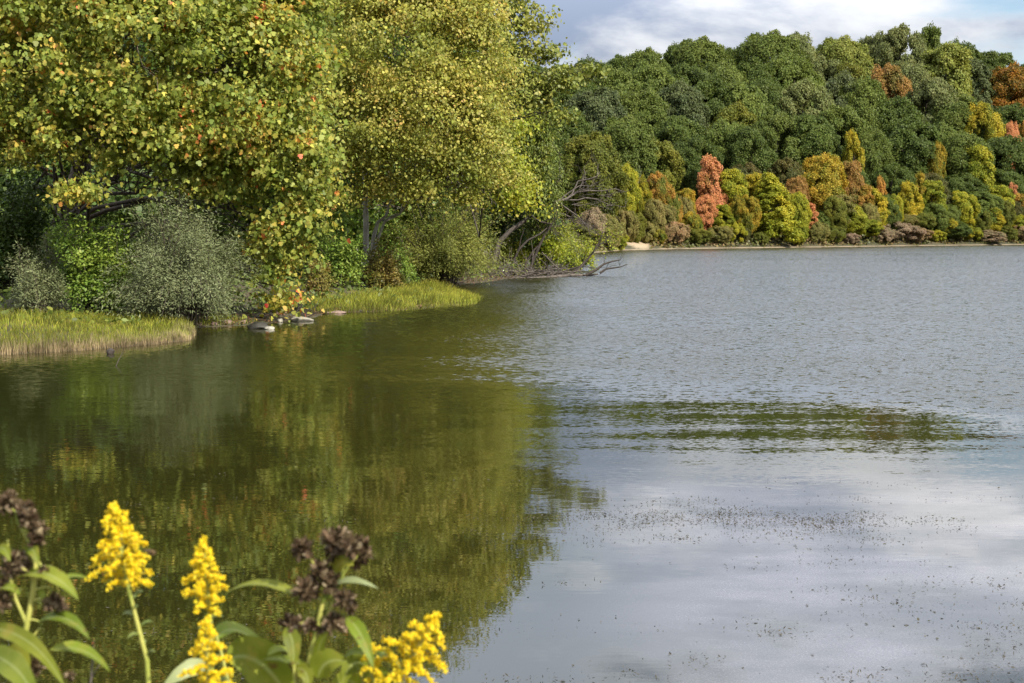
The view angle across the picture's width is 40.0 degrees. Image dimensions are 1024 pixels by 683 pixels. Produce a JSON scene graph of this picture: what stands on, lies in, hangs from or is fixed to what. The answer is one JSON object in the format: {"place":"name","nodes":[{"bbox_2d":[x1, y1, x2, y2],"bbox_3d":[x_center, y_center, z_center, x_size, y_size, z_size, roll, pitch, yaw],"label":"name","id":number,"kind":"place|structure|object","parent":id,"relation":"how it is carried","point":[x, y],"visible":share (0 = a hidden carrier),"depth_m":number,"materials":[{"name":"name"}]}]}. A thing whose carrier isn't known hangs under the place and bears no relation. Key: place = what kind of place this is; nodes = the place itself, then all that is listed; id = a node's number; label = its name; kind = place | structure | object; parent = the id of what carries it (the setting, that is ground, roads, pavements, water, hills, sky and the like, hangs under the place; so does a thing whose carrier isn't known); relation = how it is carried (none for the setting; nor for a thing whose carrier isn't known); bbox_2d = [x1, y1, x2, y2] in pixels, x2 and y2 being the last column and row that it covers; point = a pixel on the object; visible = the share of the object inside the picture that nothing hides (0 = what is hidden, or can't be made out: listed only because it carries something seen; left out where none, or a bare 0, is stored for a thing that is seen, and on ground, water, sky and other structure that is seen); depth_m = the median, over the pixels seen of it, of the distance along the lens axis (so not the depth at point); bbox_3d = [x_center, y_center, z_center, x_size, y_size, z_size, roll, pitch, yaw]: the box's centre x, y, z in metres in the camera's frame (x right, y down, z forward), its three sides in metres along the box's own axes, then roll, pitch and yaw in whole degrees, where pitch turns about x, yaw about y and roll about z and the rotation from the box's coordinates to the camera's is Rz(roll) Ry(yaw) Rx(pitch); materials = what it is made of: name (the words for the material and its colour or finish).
{"place":"outdoors","nodes":[
{"label":"outdoors","id":0,"kind":"place"},
{"bbox_2d":[0,245,1023,682],"bbox_3d":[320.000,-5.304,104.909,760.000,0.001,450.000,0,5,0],"label":"water","id":1,"kind":"structure","parent":0,"point":[780,383],"depth_m":17.61,"materials":[{"name":"liquid"}]},
{"bbox_2d":[15,471,1023,682],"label":"floating weed","id":2,"kind":"object","parent":1,"relation":"on","point":[826,521],"visible":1,"depth_m":14.12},
{"bbox_2d":[0,125,1023,354],"bbox_3d":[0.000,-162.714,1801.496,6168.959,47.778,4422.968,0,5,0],"label":"ground","id":3,"kind":"structure","parent":0,"point":[642,246],"depth_m":80.31,"materials":[{"name":"soil"}]},
{"bbox_2d":[0,156,69,293],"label":"leafy bush","id":4,"kind":"object","parent":3,"relation":"on","point":[20,223],"visible":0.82,"depth_m":49.46,"materials":[{"name":"green plant"}]},
{"bbox_2d":[1,231,72,312],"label":"willow bush","id":5,"kind":"object","parent":3,"relation":"on","point":[38,288],"visible":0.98,"depth_m":43.79,"materials":[{"name":"green plant"}]},
{"bbox_2d":[0,487,109,682],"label":"ironweed","id":6,"kind":"object","parent":3,"relation":"on","point":[17,665],"visible":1,"depth_m":2.22,"materials":[{"name":"green plant"}]},
{"bbox_2d":[39,204,144,315],"bbox_3d":[-13.217,-2.598,45.086,3.821,3.704,3.045,-3,5,-33],"label":"leafy bush","id":7,"kind":"object","parent":3,"relation":"on","point":[81,270],"visible":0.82,"depth_m":44.58,"materials":[{"name":"green plant"}]},
{"bbox_2d":[0,22,188,254],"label":"shaded tree","id":8,"kind":"object","parent":3,"relation":"on","point":[115,214],"visible":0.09,"depth_m":60.40,"materials":[{"name":"green plant"}]},
{"bbox_2d":[0,314,196,354],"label":"reeds","id":9,"kind":"object","parent":3,"relation":"on","point":[180,334],"visible":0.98,"depth_m":35.71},
{"bbox_2d":[84,501,154,682],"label":"goldenrod","id":10,"kind":"object","parent":3,"relation":"on","point":[132,562],"visible":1,"depth_m":2.33,"materials":[{"name":"yellow plant"}]},
{"bbox_2d":[0,304,258,351],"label":"marsh grass","id":11,"kind":"structure","parent":3,"relation":"on","point":[41,320],"depth_m":39.66,"materials":[{"name":"plant"}]},
{"bbox_2d":[89,166,267,325],"bbox_3d":[-10.423,-2.897,43.620,5.565,5.092,7.209,0,5,0],"label":"willow bush","id":12,"kind":"object","parent":3,"relation":"on","point":[191,277],"visible":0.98,"depth_m":42.75,"materials":[{"name":"green plant"}]},
{"bbox_2d":[0,0,364,322],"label":"sycamore tree","id":13,"kind":"object","parent":3,"relation":"on","point":[183,128],"visible":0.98,"depth_m":43.76,"materials":[{"name":"green plant"}]},
{"bbox_2d":[181,534,229,681],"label":"goldenrod","id":14,"kind":"object","parent":3,"relation":"on","point":[204,552],"visible":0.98,"depth_m":2.28,"materials":[{"name":"yellow plant"}]},
{"bbox_2d":[177,614,233,682],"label":"goldenrod","id":15,"kind":"object","parent":3,"relation":"on","point":[211,659],"visible":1,"depth_m":2.24,"materials":[{"name":"yellow plant"}]},
{"bbox_2d":[164,621,293,682],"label":"ironweed","id":16,"kind":"object","parent":3,"relation":"on","point":[249,651],"visible":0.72,"depth_m":2.47,"materials":[{"name":"green plant"}]},
{"bbox_2d":[0,238,527,327],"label":"undergrowth","id":17,"kind":"object","parent":3,"relation":"on","point":[289,278],"visible":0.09,"depth_m":54.39,"materials":[{"name":"green plant"}]},
{"bbox_2d":[126,0,402,276],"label":"shaded tree","id":18,"kind":"object","parent":3,"relation":"on","point":[356,229],"visible":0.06,"depth_m":70.07,"materials":[{"name":"green plant"}]},
{"bbox_2d":[226,525,376,682],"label":"ironweed","id":19,"kind":"object","parent":3,"relation":"on","point":[344,548],"visible":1,"depth_m":2.33,"materials":[{"name":"green plant"}]},
{"bbox_2d":[302,252,338,297],"bbox_3d":[-7.698,-2.609,56.047,1.838,1.914,1.905,4,6,42],"label":"bush","id":20,"kind":"object","parent":3,"relation":"on","point":[324,282],"visible":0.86,"depth_m":55.69,"materials":[{"name":"green plant"}]},
{"bbox_2d":[301,216,371,287],"bbox_3d":[-7.671,-3.901,61.934,3.276,3.266,2.821,2,5,18],"label":"leafy bush","id":21,"kind":"object","parent":3,"relation":"on","point":[336,259],"visible":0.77,"depth_m":61.46,"materials":[{"name":"green plant"}]},
{"bbox_2d":[332,647,400,682],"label":"ironweed","id":22,"kind":"object","parent":3,"relation":"on","point":[352,666],"visible":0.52,"depth_m":2.40,"materials":[{"name":"green plant"}]},
{"bbox_2d":[350,235,408,289],"bbox_3d":[-5.856,-3.506,63.672,2.222,2.659,3.826,-3,5,-30],"label":"bush","id":23,"kind":"object","parent":3,"relation":"on","point":[383,266],"visible":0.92,"depth_m":63.31,"materials":[{"name":"brown plant"}]},
{"bbox_2d":[295,277,482,314],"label":"marsh grass","id":24,"kind":"structure","parent":3,"relation":"on","point":[446,297],"depth_m":55.13,"materials":[{"name":"plant"}]},
{"bbox_2d":[372,611,448,682],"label":"goldenrod","id":25,"kind":"object","parent":3,"relation":"on","point":[415,652],"visible":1,"depth_m":2.34,"materials":[{"name":"yellow plant"}]},
{"bbox_2d":[277,0,547,251],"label":"sycamore tree","id":26,"kind":"object","parent":3,"relation":"on","point":[421,72],"visible":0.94,"depth_m":60.22,"materials":[{"name":"yellow plant"}]},
{"bbox_2d":[326,2,514,268],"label":"shaded tree","id":27,"kind":"object","parent":3,"relation":"on","point":[407,217],"visible":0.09,"depth_m":77.65,"materials":[{"name":"green plant"}]},
{"bbox_2d":[377,186,531,285],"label":"willow bush","id":28,"kind":"object","parent":3,"relation":"on","point":[449,256],"visible":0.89,"depth_m":74.81,"materials":[{"name":"green plant"}]},
{"bbox_2d":[369,23,572,269],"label":"shaded tree","id":29,"kind":"object","parent":3,"relation":"on","point":[505,225],"visible":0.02,"depth_m":98.29,"materials":[{"name":"green plant"}]},
{"bbox_2d":[458,27,579,225],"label":"yellow tree","id":30,"kind":"object","parent":3,"relation":"on","point":[517,195],"visible":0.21,"depth_m":78.05,"materials":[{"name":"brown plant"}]},
{"bbox_2d":[471,234,589,278],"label":"brush pile","id":31,"kind":"object","parent":3,"relation":"on","point":[530,273],"visible":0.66,"depth_m":89.76,"materials":[{"name":"brown wood"}]},
{"bbox_2d":[460,0,611,275],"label":"spray tree","id":32,"kind":"object","parent":3,"relation":"on","point":[546,94],"visible":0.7,"depth_m":71.85,"materials":[{"name":"green plant"}]},
{"bbox_2d":[511,96,575,263],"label":"vine covered tree","id":33,"kind":"object","parent":3,"relation":"on","point":[540,146],"visible":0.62,"depth_m":94.70,"materials":[{"name":"green plant"}]},
{"bbox_2d":[510,217,580,270],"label":"sapling","id":34,"kind":"object","parent":3,"relation":"on","point":[559,252],"visible":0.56,"depth_m":99.04,"materials":[{"name":"green plant"}]},
{"bbox_2d":[541,106,592,148],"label":"tree","id":35,"kind":"object","parent":3,"relation":"on","point":[582,128],"visible":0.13,"depth_m":229.64,"materials":[{"name":"green plant"}]},
{"bbox_2d":[547,145,587,224],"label":"tree","id":36,"kind":"object","parent":3,"relation":"on","point":[564,203],"visible":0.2,"depth_m":200.59,"materials":[{"name":"green plant"}]},
{"bbox_2d":[490,140,655,267],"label":"dead tree","id":37,"kind":"object","parent":3,"relation":"on","point":[506,234],"visible":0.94,"depth_m":96.43,"materials":[{"name":"grey wood"}]},
{"bbox_2d":[551,212,599,270],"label":"sapling","id":38,"kind":"object","parent":3,"relation":"on","point":[585,249],"visible":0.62,"depth_m":103.43,"materials":[{"name":"green plant"}]},
{"bbox_2d":[518,223,633,277],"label":"driftwood log","id":39,"kind":"object","parent":3,"relation":"on","point":[586,260],"visible":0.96,"depth_m":91.64,"materials":[{"name":"grey wood"}]},
{"bbox_2d":[559,130,630,220],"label":"tree","id":40,"kind":"object","parent":3,"relation":"on","point":[586,146],"visible":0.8,"depth_m":199.67,"materials":[{"name":"green plant"}]},
{"bbox_2d":[563,86,628,135],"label":"tree","id":41,"kind":"object","parent":3,"relation":"on","point":[599,107],"visible":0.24,"depth_m":241.09,"materials":[{"name":"green plant"}]},
{"bbox_2d":[593,61,641,100],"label":"tree","id":42,"kind":"object","parent":3,"relation":"on","point":[622,81],"visible":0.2,"depth_m":298.23,"materials":[{"name":"green plant"}]},
{"bbox_2d":[598,114,669,188],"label":"tree","id":43,"kind":"object","parent":3,"relation":"on","point":[632,138],"visible":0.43,"depth_m":234.95,"materials":[{"name":"green plant"}]},
{"bbox_2d":[618,87,670,134],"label":"tree","id":44,"kind":"object","parent":3,"relation":"on","point":[647,106],"visible":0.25,"depth_m":277.08,"materials":[{"name":"green plant"}]},
{"bbox_2d":[619,46,670,72],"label":"tree","id":45,"kind":"object","parent":3,"relation":"on","point":[633,60],"visible":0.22,"depth_m":347.69,"materials":[{"name":"green plant"}]},
{"bbox_2d":[630,58,676,113],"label":"tree","id":46,"kind":"object","parent":3,"relation":"on","point":[655,76],"visible":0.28,"depth_m":312.99,"materials":[{"name":"green plant"}]},
{"bbox_2d":[642,198,666,230],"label":"tree","id":47,"kind":"object","parent":3,"relation":"on","point":[654,212],"visible":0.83,"depth_m":221.84,"materials":[{"name":"green plant"}]},
{"bbox_2d":[635,139,685,192],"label":"tree","id":48,"kind":"object","parent":3,"relation":"on","point":[674,171],"visible":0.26,"depth_m":237.50,"materials":[{"name":"green plant"}]},
{"bbox_2d":[646,171,675,210],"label":"tree","id":49,"kind":"object","parent":3,"relation":"on","point":[662,190],"visible":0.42,"depth_m":226.94,"materials":[{"name":"orange plant"}]},
{"bbox_2d":[654,114,706,169],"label":"tree","id":50,"kind":"object","parent":3,"relation":"on","point":[673,129],"visible":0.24,"depth_m":257.40,"materials":[{"name":"green plant"}]},
{"bbox_2d":[656,77,710,132],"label":"tree","id":51,"kind":"object","parent":3,"relation":"on","point":[684,99],"visible":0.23,"depth_m":283.44,"materials":[{"name":"green plant"}]},
{"bbox_2d":[667,62,713,86],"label":"tree","id":52,"kind":"object","parent":3,"relation":"on","point":[693,75],"visible":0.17,"depth_m":322.00,"materials":[{"name":"green plant"}]},
{"bbox_2d":[673,134,724,190],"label":"tree","id":53,"kind":"object","parent":3,"relation":"on","point":[684,147],"visible":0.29,"depth_m":250.37,"materials":[{"name":"green plant"}]},
{"bbox_2d":[665,35,736,84],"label":"tree","id":54,"kind":"object","parent":3,"relation":"on","point":[699,52],"visible":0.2,"depth_m":363.87,"materials":[{"name":"green plant"}]},
{"bbox_2d":[675,71,734,127],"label":"tree","id":55,"kind":"object","parent":3,"relation":"on","point":[708,88],"visible":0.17,"depth_m":296.72,"materials":[{"name":"green plant"}]},
{"bbox_2d":[695,194,718,229],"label":"tree","id":56,"kind":"object","parent":3,"relation":"on","point":[703,204],"visible":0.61,"depth_m":233.15,"materials":[{"name":"orange plant"}]},
{"bbox_2d":[696,154,728,219],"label":"tree","id":57,"kind":"object","parent":3,"relation":"on","point":[709,173],"visible":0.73,"depth_m":237.12,"materials":[{"name":"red plant"}]},
{"bbox_2d":[692,60,748,86],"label":"tree","id":58,"kind":"object","parent":3,"relation":"on","point":[726,72],"visible":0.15,"depth_m":331.04,"materials":[{"name":"green plant"}]},
{"bbox_2d":[704,116,751,165],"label":"tree","id":59,"kind":"object","parent":3,"relation":"on","point":[717,131],"visible":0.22,"depth_m":264.17,"materials":[{"name":"green plant"}]},
{"bbox_2d":[703,99,758,134],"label":"tree","id":60,"kind":"object","parent":3,"relation":"on","point":[737,112],"visible":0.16,"depth_m":283.29,"materials":[{"name":"green plant"}]},
{"bbox_2d":[717,168,748,223],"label":"tree","id":61,"kind":"object","parent":3,"relation":"on","point":[733,180],"visible":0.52,"depth_m":237.90,"materials":[{"name":"green plant"}]},
{"bbox_2d":[445,201,1023,252],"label":"shoreline","id":62,"kind":"structure","parent":3,"relation":"on","point":[605,248],"depth_m":240.81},
{"bbox_2d":[710,79,773,124],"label":"tree","id":63,"kind":"object","parent":3,"relation":"on","point":[752,97],"visible":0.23,"depth_m":294.57,"materials":[{"name":"green plant"}]},
{"bbox_2d":[734,194,761,231],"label":"tree","id":64,"kind":"object","parent":3,"relation":"on","point":[752,217],"visible":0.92,"depth_m":236.03,"materials":[{"name":"yellow plant"}]},
{"bbox_2d":[722,122,778,173],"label":"tree","id":65,"kind":"object","parent":3,"relation":"on","point":[763,156],"visible":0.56,"depth_m":260.28,"materials":[{"name":"green plant"}]},
{"bbox_2d":[736,56,784,89],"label":"tree","id":66,"kind":"object","parent":3,"relation":"on","point":[756,70],"visible":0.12,"depth_m":335.31,"materials":[{"name":"green plant"}]},
{"bbox_2d":[732,29,811,80],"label":"tree","id":67,"kind":"object","parent":3,"relation":"on","point":[764,47],"visible":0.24,"depth_m":372.58,"materials":[{"name":"green plant"}]},
{"bbox_2d":[755,74,796,138],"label":"tree","id":68,"kind":"object","parent":3,"relation":"on","point":[772,91],"visible":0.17,"depth_m":305.25,"materials":[{"name":"green plant"}]},
{"bbox_2d":[752,172,803,243],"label":"tree","id":69,"kind":"object","parent":3,"relation":"on","point":[769,192],"visible":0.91,"depth_m":238.70,"materials":[{"name":"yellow plant"}]},
{"bbox_2d":[750,111,806,174],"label":"tree","id":70,"kind":"object","parent":3,"relation":"on","point":[770,128],"visible":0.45,"depth_m":274.57,"materials":[{"name":"green plant"}]},
{"bbox_2d":[766,156,807,207],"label":"tree","id":71,"kind":"object","parent":3,"relation":"on","point":[790,167],"visible":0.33,"depth_m":258.80,"materials":[{"name":"green plant"}]},
{"bbox_2d":[767,48,824,109],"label":"tree","id":72,"kind":"object","parent":3,"relation":"on","point":[787,69],"visible":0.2,"depth_m":341.12,"materials":[{"name":"green plant"}]},
{"bbox_2d":[785,191,812,226],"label":"tree","id":73,"kind":"object","parent":3,"relation":"on","point":[803,212],"visible":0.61,"depth_m":244.22,"materials":[{"name":"green plant"}]},
{"bbox_2d":[772,78,837,140],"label":"tree","id":74,"kind":"object","parent":3,"relation":"on","point":[798,96],"visible":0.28,"depth_m":306.05,"materials":[{"name":"green plant"}]},
{"bbox_2d":[775,111,847,173],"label":"tree","id":75,"kind":"object","parent":3,"relation":"on","point":[820,138],"visible":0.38,"depth_m":274.25,"materials":[{"name":"green plant"}]},
{"bbox_2d":[801,152,849,210],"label":"tree","id":76,"kind":"object","parent":3,"relation":"on","point":[829,180],"visible":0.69,"depth_m":255.96,"materials":[{"name":"yellow plant"}]},
{"bbox_2d":[812,67,859,113],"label":"tree","id":77,"kind":"object","parent":3,"relation":"on","point":[834,84],"visible":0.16,"depth_m":321.50,"materials":[{"name":"green plant"}]},
{"bbox_2d":[823,196,848,227],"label":"tree","id":78,"kind":"object","parent":3,"relation":"on","point":[838,217],"visible":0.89,"depth_m":251.29,"materials":[{"name":"green plant"}]},
{"bbox_2d":[813,104,870,154],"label":"tree","id":79,"kind":"object","parent":3,"relation":"on","point":[844,120],"visible":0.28,"depth_m":289.26,"materials":[{"name":"green plant"}]},
{"bbox_2d":[816,35,876,78],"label":"tree","id":80,"kind":"object","parent":3,"relation":"on","point":[847,49],"visible":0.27,"depth_m":385.76,"materials":[{"name":"green plant"}]},
{"bbox_2d":[841,128,865,172],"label":"tree","id":81,"kind":"object","parent":3,"relation":"on","point":[852,144],"visible":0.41,"depth_m":274.20,"materials":[{"name":"yellow plant"}]},
{"bbox_2d":[843,160,864,204],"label":"tree","id":82,"kind":"object","parent":3,"relation":"on","point":[854,177],"visible":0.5,"depth_m":260.95,"materials":[{"name":"brown plant"}]},
{"bbox_2d":[834,75,887,145],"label":"tree","id":83,"kind":"object","parent":3,"relation":"on","point":[871,93],"visible":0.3,"depth_m":316.64,"materials":[{"name":"green plant"}]},
{"bbox_2d":[851,129,897,192],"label":"tree","id":84,"kind":"object","parent":3,"relation":"on","point":[877,150],"visible":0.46,"depth_m":282.49,"materials":[{"name":"green plant"}]},
{"bbox_2d":[868,62,913,100],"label":"tree","id":85,"kind":"object","parent":3,"relation":"on","point":[890,78],"visible":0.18,"depth_m":349.72,"materials":[{"name":"brown plant"}]},
{"bbox_2d":[869,162,916,199],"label":"tree","id":86,"kind":"object","parent":3,"relation":"on","point":[892,170],"visible":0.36,"depth_m":277.68,"materials":[{"name":"green plant"}]},
{"bbox_2d":[870,22,927,68],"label":"tree","id":87,"kind":"object","parent":3,"relation":"on","point":[898,38],"visible":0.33,"depth_m":395.63,"materials":[{"name":"green plant"}]},
{"bbox_2d":[872,95,925,136],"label":"tree","id":88,"kind":"object","parent":3,"relation":"on","point":[895,108],"visible":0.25,"depth_m":316.46,"materials":[{"name":"green plant"}]},
{"bbox_2d":[898,181,924,214],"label":"tree","id":89,"kind":"object","parent":3,"relation":"on","point":[911,189],"visible":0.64,"depth_m":273.44,"materials":[{"name":"yellow plant"}]},
{"bbox_2d":[888,59,935,112],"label":"tree","id":90,"kind":"object","parent":3,"relation":"on","point":[912,70],"visible":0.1,"depth_m":365.49,"materials":[{"name":"green plant"}]},
{"bbox_2d":[885,117,945,185],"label":"tree","id":91,"kind":"object","parent":3,"relation":"on","point":[912,151],"visible":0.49,"depth_m":294.57,"materials":[{"name":"green plant"}]},
{"bbox_2d":[903,76,959,126],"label":"tree","id":92,"kind":"object","parent":3,"relation":"on","point":[936,90],"visible":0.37,"depth_m":334.62,"materials":[{"name":"green plant"}]},
{"bbox_2d":[919,41,973,98],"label":"tree","id":93,"kind":"object","parent":3,"relation":"on","point":[951,61],"visible":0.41,"depth_m":367.36,"materials":[{"name":"green plant"}]},
{"bbox_2d":[927,91,986,137],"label":"tree","id":94,"kind":"object","parent":3,"relation":"on","point":[955,115],"visible":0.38,"depth_m":330.29,"materials":[{"name":"green plant"}]},
{"bbox_2d":[949,190,980,227],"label":"tree","id":95,"kind":"object","parent":3,"relation":"on","point":[964,202],"visible":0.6,"depth_m":278.92,"materials":[{"name":"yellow plant"}]},
{"bbox_2d":[942,172,990,202],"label":"tree","id":96,"kind":"object","parent":3,"relation":"on","point":[967,182],"visible":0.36,"depth_m":289.06,"materials":[{"name":"green plant"}]},
{"bbox_2d":[942,130,995,179],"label":"tree","id":97,"kind":"object","parent":3,"relation":"on","point":[957,145],"visible":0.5,"depth_m":300.40,"materials":[{"name":"green plant"}]},
{"bbox_2d":[958,101,1005,145],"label":"tree","id":98,"kind":"object","parent":3,"relation":"on","point":[986,116],"visible":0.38,"depth_m":328.46,"materials":[{"name":"yellow plant"}]},
{"bbox_2d":[968,56,997,108],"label":"tree","id":99,"kind":"object","parent":3,"relation":"on","point":[981,73],"visible":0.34,"depth_m":372.75,"materials":[{"name":"green plant"}]},
{"bbox_2d":[966,144,1001,187],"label":"tree","id":100,"kind":"object","parent":3,"relation":"on","point":[978,158],"visible":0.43,"depth_m":297.85,"materials":[{"name":"green plant"}]},
{"bbox_2d":[975,60,1023,109],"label":"tree","id":101,"kind":"object","parent":3,"relation":"on","point":[1007,81],"visible":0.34,"depth_m":375.93,"materials":[{"name":"orange plant"}]},
{"bbox_2d":[986,134,1023,183],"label":"tree","id":102,"kind":"object","parent":3,"relation":"on","point":[1007,151],"visible":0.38,"depth_m":309.75,"materials":[{"name":"green plant"}]},
{"bbox_2d":[476,0,1023,67],"label":"sky","id":103,"kind":"structure","parent":0,"point":[599,29],"materials":[{"name":"white"}]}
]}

